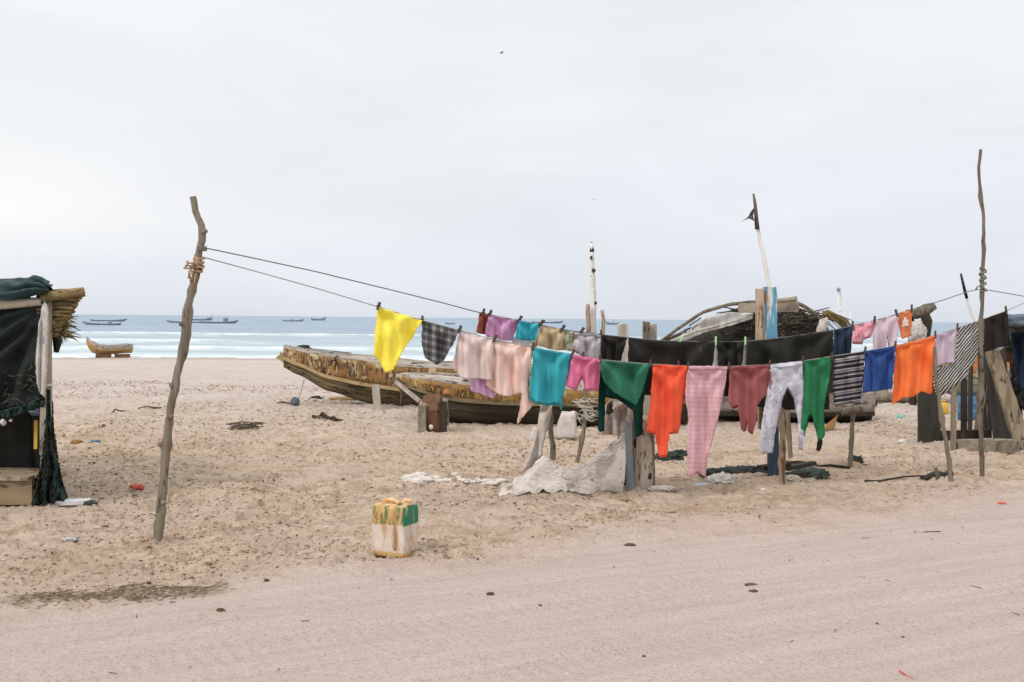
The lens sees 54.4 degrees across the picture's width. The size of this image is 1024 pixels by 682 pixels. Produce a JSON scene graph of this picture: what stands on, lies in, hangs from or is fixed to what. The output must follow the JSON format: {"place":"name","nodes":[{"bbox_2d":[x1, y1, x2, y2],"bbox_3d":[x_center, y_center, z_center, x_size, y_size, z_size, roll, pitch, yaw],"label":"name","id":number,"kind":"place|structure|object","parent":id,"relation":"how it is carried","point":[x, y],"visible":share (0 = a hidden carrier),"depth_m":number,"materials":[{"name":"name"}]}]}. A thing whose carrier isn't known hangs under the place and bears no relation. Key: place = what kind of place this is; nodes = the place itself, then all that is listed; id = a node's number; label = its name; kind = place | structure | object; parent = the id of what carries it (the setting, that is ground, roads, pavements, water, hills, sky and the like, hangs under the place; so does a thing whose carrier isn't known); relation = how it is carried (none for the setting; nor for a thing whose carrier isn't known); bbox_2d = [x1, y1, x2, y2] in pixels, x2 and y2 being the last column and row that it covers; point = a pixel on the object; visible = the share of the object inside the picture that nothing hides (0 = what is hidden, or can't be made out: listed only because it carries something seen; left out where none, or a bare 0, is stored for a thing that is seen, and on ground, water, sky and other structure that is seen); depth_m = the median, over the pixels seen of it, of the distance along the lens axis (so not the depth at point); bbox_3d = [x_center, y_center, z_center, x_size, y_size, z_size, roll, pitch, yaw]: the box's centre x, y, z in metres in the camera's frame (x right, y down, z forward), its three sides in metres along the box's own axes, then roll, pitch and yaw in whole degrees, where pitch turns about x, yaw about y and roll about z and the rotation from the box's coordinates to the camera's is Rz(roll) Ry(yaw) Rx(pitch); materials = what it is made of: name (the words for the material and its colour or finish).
{"place":"outdoors","nodes":[
{"label":"outdoors","id":0,"kind":"place"},
{"bbox_2d":[52,314,968,362],"bbox_3d":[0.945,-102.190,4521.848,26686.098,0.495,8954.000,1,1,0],"label":"sea","id":1,"kind":"structure","parent":0,"point":[159,336],"depth_m":108.20,"materials":[{"name":"liquid"}]},
{"bbox_2d":[83,321,120,324],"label":"fishing boat","id":2,"kind":"object","parent":1,"relation":"on","point":[98,323],"visible":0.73,"depth_m":202.01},
{"bbox_2d":[200,317,237,323],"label":"fishing boat","id":3,"kind":"object","parent":1,"relation":"on","point":[225,321],"visible":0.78,"depth_m":271.04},
{"bbox_2d":[0,357,1023,681],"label":"beach sand","id":4,"kind":"structure","parent":0,"point":[808,563],"depth_m":6.63,"materials":[{"name":"sand"}]},
{"bbox_2d":[0,467,38,504],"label":"wooden platform","id":5,"kind":"structure","parent":4,"relation":"on","point":[16,486],"depth_m":8.22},
{"bbox_2d":[0,275,84,506],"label":"beach shack","id":6,"kind":"structure","parent":4,"relation":"on","point":[32,328],"depth_m":8.26,"materials":[{"name":"fabric"}]},
{"bbox_2d":[54,498,90,505],"bbox_3d":[-3.647,1.339,8.290,0.277,0.042,0.124,0,1,-9],"label":"slab","id":7,"kind":"object","parent":4,"relation":"on","point":[78,501],"depth_m":8.24,"materials":[{"name":"plastic"}]},
{"bbox_2d":[95,354,111,357],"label":"keel block","id":8,"kind":"object","parent":4,"relation":"on","point":[103,355],"depth_m":50.44,"materials":[{"name":"brown wood"}]},
{"bbox_2d":[86,337,132,353],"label":"wooden boat","id":9,"kind":"object","parent":8,"relation":"on","point":[95,347],"visible":1,"depth_m":50.62,"materials":[{"name":"paint"}]},
{"bbox_2d":[0,576,236,608],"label":"dry seaweed","id":10,"kind":"object","parent":4,"relation":"on","point":[121,588],"visible":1,"depth_m":5.66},
{"bbox_2d":[129,483,144,489],"bbox_3d":[-3.439,1.344,9.139,0.132,0.080,0.101,-1,2,-40],"label":"red scrap","id":11,"kind":"object","parent":4,"relation":"on","point":[137,486],"visible":1,"depth_m":9.13,"materials":[{"name":"plastic"}]},
{"bbox_2d":[153,196,207,541],"bbox_3d":[-2.334,0.319,6.977,0.399,2.669,0.148,1,1,0],"label":"clothesline pole","id":12,"kind":"object","parent":4,"relation":"on","point":[165,444],"visible":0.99,"depth_m":6.97,"materials":[{"name":"brown wood"}]},
{"bbox_2d":[202,256,1023,366],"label":"clothesline","id":13,"kind":"object","parent":12,"relation":"attached to","point":[552,350],"visible":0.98,"depth_m":8.05,"materials":[{"name":"fabric"}]},
{"bbox_2d":[374,307,421,372],"bbox_3d":[-0.876,-0.007,7.668,0.377,0.506,0.117,0,1,-26],"label":"cloth","id":14,"kind":"object","parent":13,"relation":"hanging from","point":[394,333],"visible":1,"depth_m":7.64,"materials":[{"name":"yellow fabric"}]},
{"bbox_2d":[421,321,457,364],"bbox_3d":[-0.565,0.014,7.832,0.315,0.348,0.111,0,2,-30],"label":"cloth","id":15,"kind":"object","parent":13,"relation":"hanging from","point":[437,341],"visible":1,"depth_m":7.80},
{"bbox_2d":[453,331,494,379],"bbox_3d":[-0.291,0.117,7.945,0.377,0.394,0.118,0,1,-24],"label":"sheet","id":16,"kind":"object","parent":13,"relation":"hanging from","point":[473,356],"visible":1,"depth_m":7.93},
{"bbox_2d":[485,340,534,423],"bbox_3d":[0.001,0.334,8.095,0.444,0.692,0.110,0,1,-28],"label":"sheet","id":17,"kind":"object","parent":13,"relation":"hanging from","point":[511,365],"visible":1,"depth_m":8.09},
{"bbox_2d":[529,348,571,410],"bbox_3d":[0.336,0.320,8.264,0.444,0.534,0.142,0,1,-24],"label":"shirt","id":18,"kind":"object","parent":13,"relation":"hanging from","point":[549,372],"visible":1,"depth_m":8.24,"materials":[{"name":"teal fabric"}]},
{"bbox_2d":[566,355,599,390],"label":"shorts","id":19,"kind":"object","parent":13,"relation":"hanging from","point":[586,369],"visible":1,"depth_m":8.37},
{"bbox_2d":[598,362,649,436],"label":"trousers","id":20,"kind":"object","parent":13,"relation":"hanging from","point":[605,390],"visible":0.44,"depth_m":8.62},
{"bbox_2d":[601,360,649,404],"bbox_3d":[0.957,0.353,8.432,0.482,0.389,0.136,0,2,-34],"label":"drape","id":21,"kind":"object","parent":13,"relation":"hanging from","point":[625,380],"visible":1,"depth_m":8.43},
{"bbox_2d":[646,364,687,457],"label":"trousers","id":22,"kind":"object","parent":13,"relation":"hanging from","point":[668,387],"visible":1,"depth_m":8.74,"materials":[{"name":"fabric"}]},
{"bbox_2d":[685,366,726,477],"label":"trousers","id":23,"kind":"object","parent":13,"relation":"hanging from","point":[704,390],"visible":1,"depth_m":8.93,"materials":[{"name":"fabric"}]},
{"bbox_2d":[728,364,770,434],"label":"trousers","id":24,"kind":"object","parent":13,"relation":"hanging from","point":[747,390],"visible":1,"depth_m":9.13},
{"bbox_2d":[760,361,803,453],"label":"trousers","id":25,"kind":"object","parent":13,"relation":"hanging from","point":[786,376],"visible":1,"depth_m":9.28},
{"bbox_2d":[801,357,831,451],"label":"trousers","id":26,"kind":"object","parent":13,"relation":"hanging from","point":[816,378],"visible":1,"depth_m":9.48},
{"bbox_2d":[833,352,864,406],"bbox_3d":[3.287,0.371,9.670,0.455,0.541,0.117,0,1,-26],"label":"shirt","id":27,"kind":"object","parent":13,"relation":"hanging from","point":[848,378],"visible":1,"depth_m":9.64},
{"bbox_2d":[862,346,894,392],"bbox_3d":[3.599,0.278,9.793,0.442,0.459,0.092,0,1,-28],"label":"cloth","id":28,"kind":"object","parent":13,"relation":"hanging from","point":[878,370],"visible":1,"depth_m":9.79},
{"bbox_2d":[892,336,934,404],"bbox_3d":[4.059,0.289,10.023,0.582,0.690,0.089,0,1,-23],"label":"cloth","id":29,"kind":"object","parent":13,"relation":"hanging from","point":[913,371],"visible":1,"depth_m":9.99,"materials":[{"name":"orange fabric"}]},
{"bbox_2d":[935,329,956,365],"bbox_3d":[4.434,0.066,10.191,0.360,0.396,0.066,0,2,-30],"label":"cloth","id":30,"kind":"object","parent":13,"relation":"hanging from","point":[945,345],"visible":0.92,"depth_m":10.21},
{"bbox_2d":[933,322,978,395],"bbox_3d":[4.640,0.175,10.329,0.808,0.811,0.106,0,1,-26],"label":"shirt","id":31,"kind":"object","parent":13,"relation":"hanging from","point":[951,376],"visible":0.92,"depth_m":10.30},
{"bbox_2d":[983,311,1009,351],"bbox_3d":[5.117,-0.100,10.508,0.448,0.447,0.062,0,2,-30],"label":"towel","id":32,"kind":"object","parent":13,"relation":"hanging from","point":[996,330],"visible":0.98,"depth_m":10.49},
{"bbox_2d":[207,248,1023,341],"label":"clothesline","id":33,"kind":"object","parent":12,"relation":"attached to","point":[554,327],"visible":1,"depth_m":8.27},
{"bbox_2d":[476,313,487,334],"bbox_3d":[-0.243,-0.142,8.153,0.104,0.180,0.082,0,2,-30],"label":"cloth strip","id":34,"kind":"object","parent":33,"relation":"hanging from","point":[482,324],"visible":1,"depth_m":8.15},
{"bbox_2d":[470,376,495,397],"bbox_3d":[-0.234,0.349,8.057,0.245,0.238,0.099,0,2,-28],"label":"towel","id":35,"kind":"object","parent":33,"relation":"hanging from","point":[477,385],"visible":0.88,"depth_m":8.05,"materials":[{"name":"pink fabric"}]},
{"bbox_2d":[486,315,517,340],"bbox_3d":[-0.085,-0.107,8.235,0.342,0.218,0.085,-1,2,-42],"label":"towel","id":36,"kind":"object","parent":33,"relation":"hanging from","point":[502,328],"visible":0.97,"depth_m":8.23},
{"bbox_2d":[512,338,536,346],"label":"cloth","id":37,"kind":"object","parent":33,"relation":"hanging from","point":[523,342],"visible":0.58,"depth_m":8.40,"materials":[{"name":"white fabric"}]},
{"bbox_2d":[515,321,538,340],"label":"cloth","id":38,"kind":"object","parent":33,"relation":"hanging from","point":[526,331],"visible":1,"depth_m":8.36,"materials":[{"name":"fabric"}]},
{"bbox_2d":[535,326,564,349],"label":"cloth","id":39,"kind":"object","parent":33,"relation":"hanging from","point":[550,338],"visible":1,"depth_m":8.49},
{"bbox_2d":[562,330,576,350],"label":"cloth","id":40,"kind":"object","parent":33,"relation":"hanging from","point":[569,336],"visible":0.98,"depth_m":8.56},
{"bbox_2d":[572,332,600,358],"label":"shorts","id":41,"kind":"object","parent":33,"relation":"hanging from","point":[588,344],"visible":0.94,"depth_m":8.65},
{"bbox_2d":[601,335,626,360],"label":"black cloth","id":42,"kind":"object","parent":33,"relation":"hanging from","point":[612,347],"visible":0.44,"depth_m":8.81,"materials":[{"name":"fabric"}]},
{"bbox_2d":[628,338,714,397],"bbox_3d":[1.466,0.251,9.138,1.036,0.565,0.110,0,2,-30],"label":"black cloth","id":43,"kind":"object","parent":33,"relation":"hanging from","point":[699,353],"visible":0.52,"depth_m":9.10,"materials":[{"name":"fabric"}]},
{"bbox_2d":[717,341,744,395],"bbox_3d":[2.075,0.274,9.485,0.346,0.544,0.099,0,2,-32],"label":"black cloth","id":44,"kind":"object","parent":33,"relation":"hanging from","point":[732,352],"visible":0.56,"depth_m":9.48,"materials":[{"name":"fabric"}]},
{"bbox_2d":[746,330,832,409],"bbox_3d":[2.698,0.287,9.757,0.975,0.794,0.161,0,1,-16],"label":"black cloth","id":45,"kind":"object","parent":33,"relation":"hanging from","point":[809,346],"visible":0.5,"depth_m":9.75,"materials":[{"name":"fabric"}]},
{"bbox_2d":[833,326,852,355],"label":"cloth","id":46,"kind":"object","parent":33,"relation":"hanging from","point":[842,344],"visible":0.98,"depth_m":9.86,"materials":[{"name":"blue fabric"}]},
{"bbox_2d":[851,321,873,344],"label":"shorts","id":47,"kind":"object","parent":33,"relation":"hanging from","point":[862,332],"visible":1,"depth_m":9.90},
{"bbox_2d":[873,315,897,348],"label":"trousers","id":48,"kind":"object","parent":33,"relation":"hanging from","point":[885,329],"visible":0.81,"depth_m":9.97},
{"bbox_2d":[898,310,911,338],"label":"cloth","id":49,"kind":"object","parent":33,"relation":"hanging from","point":[905,321],"visible":1,"depth_m":10.01,"materials":[{"name":"orange fabric"}]},
{"bbox_2d":[226,420,264,429],"bbox_3d":[-3.758,1.192,14.108,0.530,0.113,0.912,0,1,-19],"label":"twig pile","id":50,"kind":"object","parent":4,"relation":"on","point":[248,424],"visible":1,"depth_m":14.06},
{"bbox_2d":[312,412,337,420],"bbox_3d":[-2.875,1.155,15.248,0.077,0.133,0.943,0,2,-33],"label":"driftwood stick","id":51,"kind":"object","parent":4,"relation":"on","point":[326,416],"visible":0.8,"depth_m":15.16,"materials":[{"name":"brown wood"}]},
{"bbox_2d":[328,396,354,400],"bbox_3d":[-3.107,1.109,19.223,0.894,0.099,0.208,1,1,0],"label":"flat board","id":52,"kind":"object","parent":4,"relation":"on","point":[340,397],"visible":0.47,"depth_m":19.15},
{"bbox_2d":[372,384,380,409],"bbox_3d":[-2.334,1.044,17.208,0.174,0.596,0.073,1,1,0],"label":"prop plank","id":53,"kind":"object","parent":4,"relation":"on","point":[376,396],"visible":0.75,"depth_m":17.18,"materials":[{"name":"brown wood"}]},
{"bbox_2d":[371,498,417,557],"bbox_3d":[-0.776,1.233,6.615,0.273,0.388,0.197,1,1,27],"label":"jerrycan","id":54,"kind":"object","parent":4,"relation":"on","point":[394,527],"visible":0.99,"depth_m":6.54,"materials":[{"name":"white plastic"}]},
{"bbox_2d":[276,345,567,405],"bbox_3d":[0.079,0.661,18.033,8.767,1.108,1.353,1,1,0],"label":"wooden boat","id":55,"kind":"object","parent":4,"relation":"on","point":[354,376],"visible":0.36,"depth_m":17.78,"materials":[{"name":"brown wood"}]},
{"bbox_2d":[418,393,448,432],"bbox_3d":[-1.093,1.049,13.944,0.421,0.643,0.343,1,1,0],"label":"bow block","id":56,"kind":"object","parent":4,"relation":"on","point":[433,416],"depth_m":13.85,"materials":[{"name":"brown wood"}]},
{"bbox_2d":[399,472,508,486],"bbox_3d":[-0.562,1.366,9.772,1.082,0.132,0.523,1,1,0],"label":"net strand","id":57,"kind":"object","parent":4,"relation":"on","point":[420,477],"visible":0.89,"depth_m":9.67},
{"bbox_2d":[0,378,944,587],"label":"pale crumbs","id":58,"kind":"object","parent":4,"relation":"on","point":[324,480],"visible":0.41,"depth_m":10.00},
{"bbox_2d":[0,378,985,608],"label":"dark husks","id":59,"kind":"object","parent":4,"relation":"on","point":[299,486],"visible":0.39,"depth_m":9.27},
{"bbox_2d":[0,382,1016,674],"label":"shell bits","id":60,"kind":"object","parent":4,"relation":"on","point":[422,506],"visible":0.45,"depth_m":8.18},
{"bbox_2d":[0,380,1021,607],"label":"sand clods","id":61,"kind":"object","parent":4,"relation":"on","point":[208,550],"visible":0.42,"depth_m":9.27,"materials":[{"name":"sand"}]},
{"bbox_2d":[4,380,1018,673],"bbox_3d":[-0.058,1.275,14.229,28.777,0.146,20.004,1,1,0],"label":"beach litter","id":62,"kind":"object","parent":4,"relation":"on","point":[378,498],"visible":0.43,"depth_m":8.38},
{"bbox_2d":[391,372,687,426],"bbox_3d":[0.454,0.910,15.247,4.499,0.782,1.999,0,1,-13],"label":"wooden boat","id":63,"kind":"object","parent":4,"relation":"on","point":[466,404],"visible":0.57,"depth_m":14.83,"materials":[{"name":"yellow paint"}]},
{"bbox_2d":[548,411,555,459],"bbox_3d":[0.442,1.119,11.317,0.117,0.862,0.098,1,1,0],"label":"prop stick","id":64,"kind":"object","parent":4,"relation":"on","point":[552,444],"visible":0.62,"depth_m":11.29,"materials":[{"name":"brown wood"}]},
{"bbox_2d":[498,432,625,496],"bbox_3d":[0.469,1.136,9.229,1.185,0.594,0.459,1,1,0],"label":"canvas heap","id":65,"kind":"object","parent":4,"relation":"on","point":[603,469],"visible":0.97,"depth_m":9.16,"materials":[{"name":"fabric"}]},
{"bbox_2d":[523,405,552,470],"bbox_3d":[0.248,0.917,9.578,0.277,0.647,0.139,1,1,0],"label":"fabric strip","id":66,"kind":"object","parent":65,"relation":"attached to","point":[545,414],"visible":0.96,"depth_m":9.56,"materials":[{"name":"grey fabric"}]},
{"bbox_2d":[555,411,576,438],"bbox_3d":[0.720,1.117,13.229,0.287,0.383,0.346,1,1,0],"label":"white sack","id":67,"kind":"object","parent":4,"relation":"on","point":[566,426],"visible":0.96,"depth_m":13.09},
{"bbox_2d":[571,389,597,462],"bbox_3d":[0.817,1.041,11.083,0.329,1.028,0.418,1,1,0],"label":"prop stick","id":68,"kind":"object","parent":4,"relation":"on","point":[585,417],"visible":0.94,"depth_m":11.04,"materials":[{"name":"brown wood"}]},
{"bbox_2d":[586,242,604,369],"bbox_3d":[1.271,-0.134,15.405,0.334,2.795,0.223,0,1,-18],"label":"mooring mast","id":69,"kind":"object","parent":4,"relation":"on","point":[591,317],"visible":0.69,"depth_m":15.38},
{"bbox_2d":[617,323,627,361],"bbox_3d":[1.657,0.593,14.917,0.168,1.713,0.096,1,1,0],"label":"wooden post","id":70,"kind":"object","parent":4,"relation":"on","point":[622,329],"visible":0.2,"depth_m":14.86,"materials":[{"name":"grey wood"}]},
{"bbox_2d":[618,395,654,490],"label":"stump posts","id":71,"kind":"object","parent":4,"relation":"on","point":[640,462],"visible":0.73,"depth_m":9.23,"materials":[{"name":"grey wood"}]},
{"bbox_2d":[597,399,630,435],"bbox_3d":[0.948,0.712,9.271,0.304,0.371,0.176,1,1,0],"label":"torn sack","id":72,"kind":"object","parent":71,"relation":"on","point":[617,414],"visible":0.79,"depth_m":9.26,"materials":[{"name":"grey fabric"}]},
{"bbox_2d":[642,321,649,339],"bbox_3d":[2.011,0.585,14.917,0.122,1.759,0.096,1,1,0],"label":"wooden post","id":73,"kind":"object","parent":4,"relation":"on","point":[646,330],"visible":0.16,"depth_m":14.86,"materials":[{"name":"brown wood"}]},
{"bbox_2d":[650,324,656,339],"bbox_3d":[2.133,0.605,15.068,0.130,1.734,0.096,1,1,0],"label":"wooden post","id":74,"kind":"object","parent":4,"relation":"on","point":[653,331],"visible":0.12,"depth_m":15.01,"materials":[{"name":"grey wood"}]},
{"bbox_2d":[646,485,678,491],"bbox_3d":[1.393,1.365,9.214,0.305,0.064,0.156,1,1,0],"label":"white plastic","id":75,"kind":"object","parent":4,"relation":"on","point":[659,488],"visible":1,"depth_m":9.17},
{"bbox_2d":[655,451,683,460],"bbox_3d":[1.787,1.362,11.417,0.397,0.193,0.284,1,1,0],"label":"dark net","id":76,"kind":"object","parent":4,"relation":"on","point":[673,456],"visible":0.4,"depth_m":11.34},
{"bbox_2d":[698,468,728,476],"bbox_3d":[2.114,1.362,10.274,0.408,0.105,0.256,1,1,0],"label":"dark net","id":77,"kind":"object","parent":4,"relation":"on","point":[710,471],"visible":0.33,"depth_m":10.21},
{"bbox_2d":[703,471,739,484],"bbox_3d":[2.057,1.371,9.757,0.327,0.184,0.235,0,1,-21],"label":"white plastic","id":78,"kind":"object","parent":4,"relation":"on","point":[722,477],"visible":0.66,"depth_m":9.69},
{"bbox_2d":[720,465,767,473],"bbox_3d":[2.409,1.367,10.297,0.721,0.167,0.306,1,1,0],"label":"dark net","id":79,"kind":"object","parent":4,"relation":"on","point":[739,469],"visible":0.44,"depth_m":10.20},
{"bbox_2d":[743,194,779,440],"bbox_3d":[2.727,0.009,10.752,0.519,3.189,0.102,1,1,0],"label":"flagpole","id":80,"kind":"object","parent":4,"relation":"on","point":[754,211],"visible":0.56,"depth_m":10.71,"materials":[{"name":"white wood"}]},
{"bbox_2d":[755,286,778,475],"bbox_3d":[2.535,0.528,9.852,0.267,2.136,0.107,1,1,0],"label":"board post","id":81,"kind":"object","parent":4,"relation":"on","point":[765,312],"visible":0.39,"depth_m":9.83,"materials":[{"name":"blue paint"}]},
{"bbox_2d":[756,462,791,469],"bbox_3d":[2.664,1.269,10.114,0.095,0.060,0.563,2,2,45],"label":"scrap board","id":82,"kind":"object","parent":4,"relation":"on","point":[762,467],"visible":0.44,"depth_m":9.94,"materials":[{"name":"brown wood"}]},
{"bbox_2d":[777,407,786,484],"bbox_3d":[2.586,1.104,9.543,0.094,0.942,0.083,1,1,0],"label":"prop stick","id":83,"kind":"object","parent":4,"relation":"on","point":[781,425],"visible":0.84,"depth_m":9.52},
{"bbox_2d":[785,410,792,458],"bbox_3d":[3.235,1.156,11.618,0.122,0.814,0.081,1,1,0],"label":"prop stick","id":84,"kind":"object","parent":4,"relation":"on","point":[788,432],"visible":0.66,"depth_m":11.59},
{"bbox_2d":[786,474,802,481],"bbox_3d":[2.759,1.371,9.846,0.237,0.112,0.165,1,1,0],"label":"pale rag","id":85,"kind":"object","parent":4,"relation":"on","point":[791,478],"visible":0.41,"depth_m":9.80,"materials":[{"name":"beige fabric"}]},
{"bbox_2d":[718,388,875,421],"bbox_3d":[4.093,0.945,15.877,3.236,0.667,1.365,1,1,0],"label":"wooden boat","id":86,"kind":"object","parent":4,"relation":"on","point":[868,402],"visible":0.2,"depth_m":15.49,"materials":[{"name":"brown wood"}]},
{"bbox_2d":[661,296,851,392],"bbox_3d":[3.704,0.040,15.664,3.069,1.457,2.099,1,1,0],"label":"net shelter","id":87,"kind":"object","parent":86,"relation":"on","point":[793,319],"visible":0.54,"depth_m":15.14,"materials":[{"name":"wood"}]},
{"bbox_2d":[785,471,809,476],"bbox_3d":[2.938,1.344,10.087,0.603,0.065,0.104,-1,2,-38],"label":"scrap board","id":88,"kind":"object","parent":4,"relation":"on","point":[802,473],"visible":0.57,"depth_m":10.01,"materials":[{"name":"grey wood"}]},
{"bbox_2d":[791,466,830,478],"bbox_3d":[3.056,1.368,10.190,0.418,0.169,0.289,1,1,0],"label":"green rag","id":89,"kind":"object","parent":88,"relation":"on","point":[818,473],"visible":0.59,"depth_m":10.11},
{"bbox_2d":[785,461,816,470],"bbox_3d":[3.061,1.326,10.588,0.584,0.048,0.084,-1,2,-44],"label":"scrap board","id":90,"kind":"object","parent":4,"relation":"on","point":[803,465],"visible":0.86,"depth_m":10.55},
{"bbox_2d":[786,461,849,468],"bbox_3d":[3.282,1.339,10.838,0.785,0.048,0.053,1,2,32],"label":"driftwood stick","id":91,"kind":"object","parent":4,"relation":"on","point":[828,465],"visible":0.64,"depth_m":10.75,"materials":[{"name":"brown wood"}]},
{"bbox_2d":[833,285,844,333],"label":"signal mast","id":92,"kind":"object","parent":4,"relation":"on","point":[838,289],"visible":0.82,"depth_m":61.82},
{"bbox_2d":[841,403,862,466],"bbox_3d":[3.656,0.928,10.754,0.231,1.271,0.146,1,1,0],"label":"prop pole","id":93,"kind":"object","parent":4,"relation":"on","point":[853,409],"visible":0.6,"depth_m":10.78,"materials":[{"name":"brown plant"}]},
{"bbox_2d":[864,475,926,481],"bbox_3d":[4.084,1.398,10.208,1.069,0.065,0.056,0,1,-16],"label":"driftwood stick","id":94,"kind":"object","parent":4,"relation":"on","point":[887,479],"visible":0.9,"depth_m":10.15,"materials":[{"name":"brown wood"}]},
{"bbox_2d":[876,392,917,402],"bbox_3d":[7.612,1.113,19.690,1.311,0.208,0.302,1,1,8],"label":"driftwood log","id":95,"kind":"object","parent":4,"relation":"on","point":[885,397],"visible":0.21,"depth_m":19.63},
{"bbox_2d":[905,302,936,404],"bbox_3d":[7.754,0.329,18.923,0.601,2.129,0.425,1,1,0],"label":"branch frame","id":96,"kind":"object","parent":4,"relation":"on","point":[922,328],"visible":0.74,"depth_m":18.86,"materials":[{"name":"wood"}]},
{"bbox_2d":[917,366,940,442],"bbox_3d":[5.595,0.892,13.353,0.304,1.135,0.052,1,1,0],"label":"board post","id":97,"kind":"object","parent":4,"relation":"on","point":[929,425],"visible":0.48,"depth_m":13.33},
{"bbox_2d":[920,470,953,479],"bbox_3d":[4.396,1.392,10.289,0.384,0.102,0.078,0,1,-16],"label":"driftwood stick","id":98,"kind":"object","parent":4,"relation":"on","point":[931,474],"visible":0.74,"depth_m":10.25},
{"bbox_2d":[933,346,953,481],"bbox_3d":[4.311,0.829,9.941,0.235,1.551,0.066,1,1,0],"label":"prop pole","id":99,"kind":"object","parent":4,"relation":"on","point":[941,416],"visible":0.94,"depth_m":9.93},
{"bbox_2d":[957,392,976,419],"bbox_3d":[7.367,1.051,16.115,0.304,0.435,0.304,1,1,0],"label":"blue barrel","id":100,"kind":"object","parent":4,"relation":"on","point":[959,406],"visible":0.47,"depth_m":16.01,"materials":[{"name":"plastic"}]},
{"bbox_2d":[960,273,983,343],"bbox_3d":[6.618,0.313,13.726,0.946,2.480,0.064,1,1,0],"label":"green tipped pole","id":101,"kind":"object","parent":4,"relation":"on","point":[966,298],"visible":0.26,"depth_m":13.69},
{"bbox_2d":[935,341,1009,397],"bbox_3d":[10.996,0.587,20.128,6.026,1.314,1.666,0,1,-8],"label":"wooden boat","id":102,"kind":"object","parent":4,"relation":"on","point":[975,379],"visible":0.04,"depth_m":19.41,"materials":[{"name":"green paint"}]},
{"bbox_2d":[956,438,991,450],"bbox_3d":[5.750,1.300,12.376,0.482,0.183,0.146,1,1,9],"label":"log","id":103,"kind":"object","parent":4,"relation":"on","point":[969,444],"visible":0.53,"depth_m":12.33,"materials":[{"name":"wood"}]},
{"bbox_2d":[934,314,1023,450],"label":"timber stand","id":104,"kind":"object","parent":4,"relation":"on","point":[994,420],"visible":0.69,"depth_m":13.00,"materials":[{"name":"brown wood"}]},
{"bbox_2d":[975,149,986,476],"bbox_3d":[4.784,-0.140,10.153,0.186,3.619,0.105,0,1,-27],"label":"tall pole","id":105,"kind":"object","parent":4,"relation":"on","point":[980,397],"visible":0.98,"depth_m":10.15,"materials":[{"name":"brown wood"}]},
{"bbox_2d":[984,438,1020,453],"bbox_3d":[6.030,1.286,12.237,0.570,0.200,0.168,0,2,-34],"label":"log","id":106,"kind":"object","parent":4,"relation":"on","point":[1009,446],"visible":0.96,"depth_m":12.15,"materials":[{"name":"wood"}]},
{"bbox_2d":[985,350,1023,449],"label":"leaning plank","id":107,"kind":"object","parent":4,"relation":"on","point":[1012,413],"visible":0.94,"depth_m":12.46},
{"bbox_2d":[0,0,1023,322],"label":"sky","id":108,"kind":"structure","parent":0,"point":[390,144],"materials":[{"name":"white"}]},
{"bbox_2d":[825,415,837,430],"bbox_3d":[4.668,1.194,14.548,0.197,0.232,0.109,1,1,10],"label":"bark shard","id":109,"kind":"object","parent":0,"point":[830,425],"visible":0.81,"depth_m":14.53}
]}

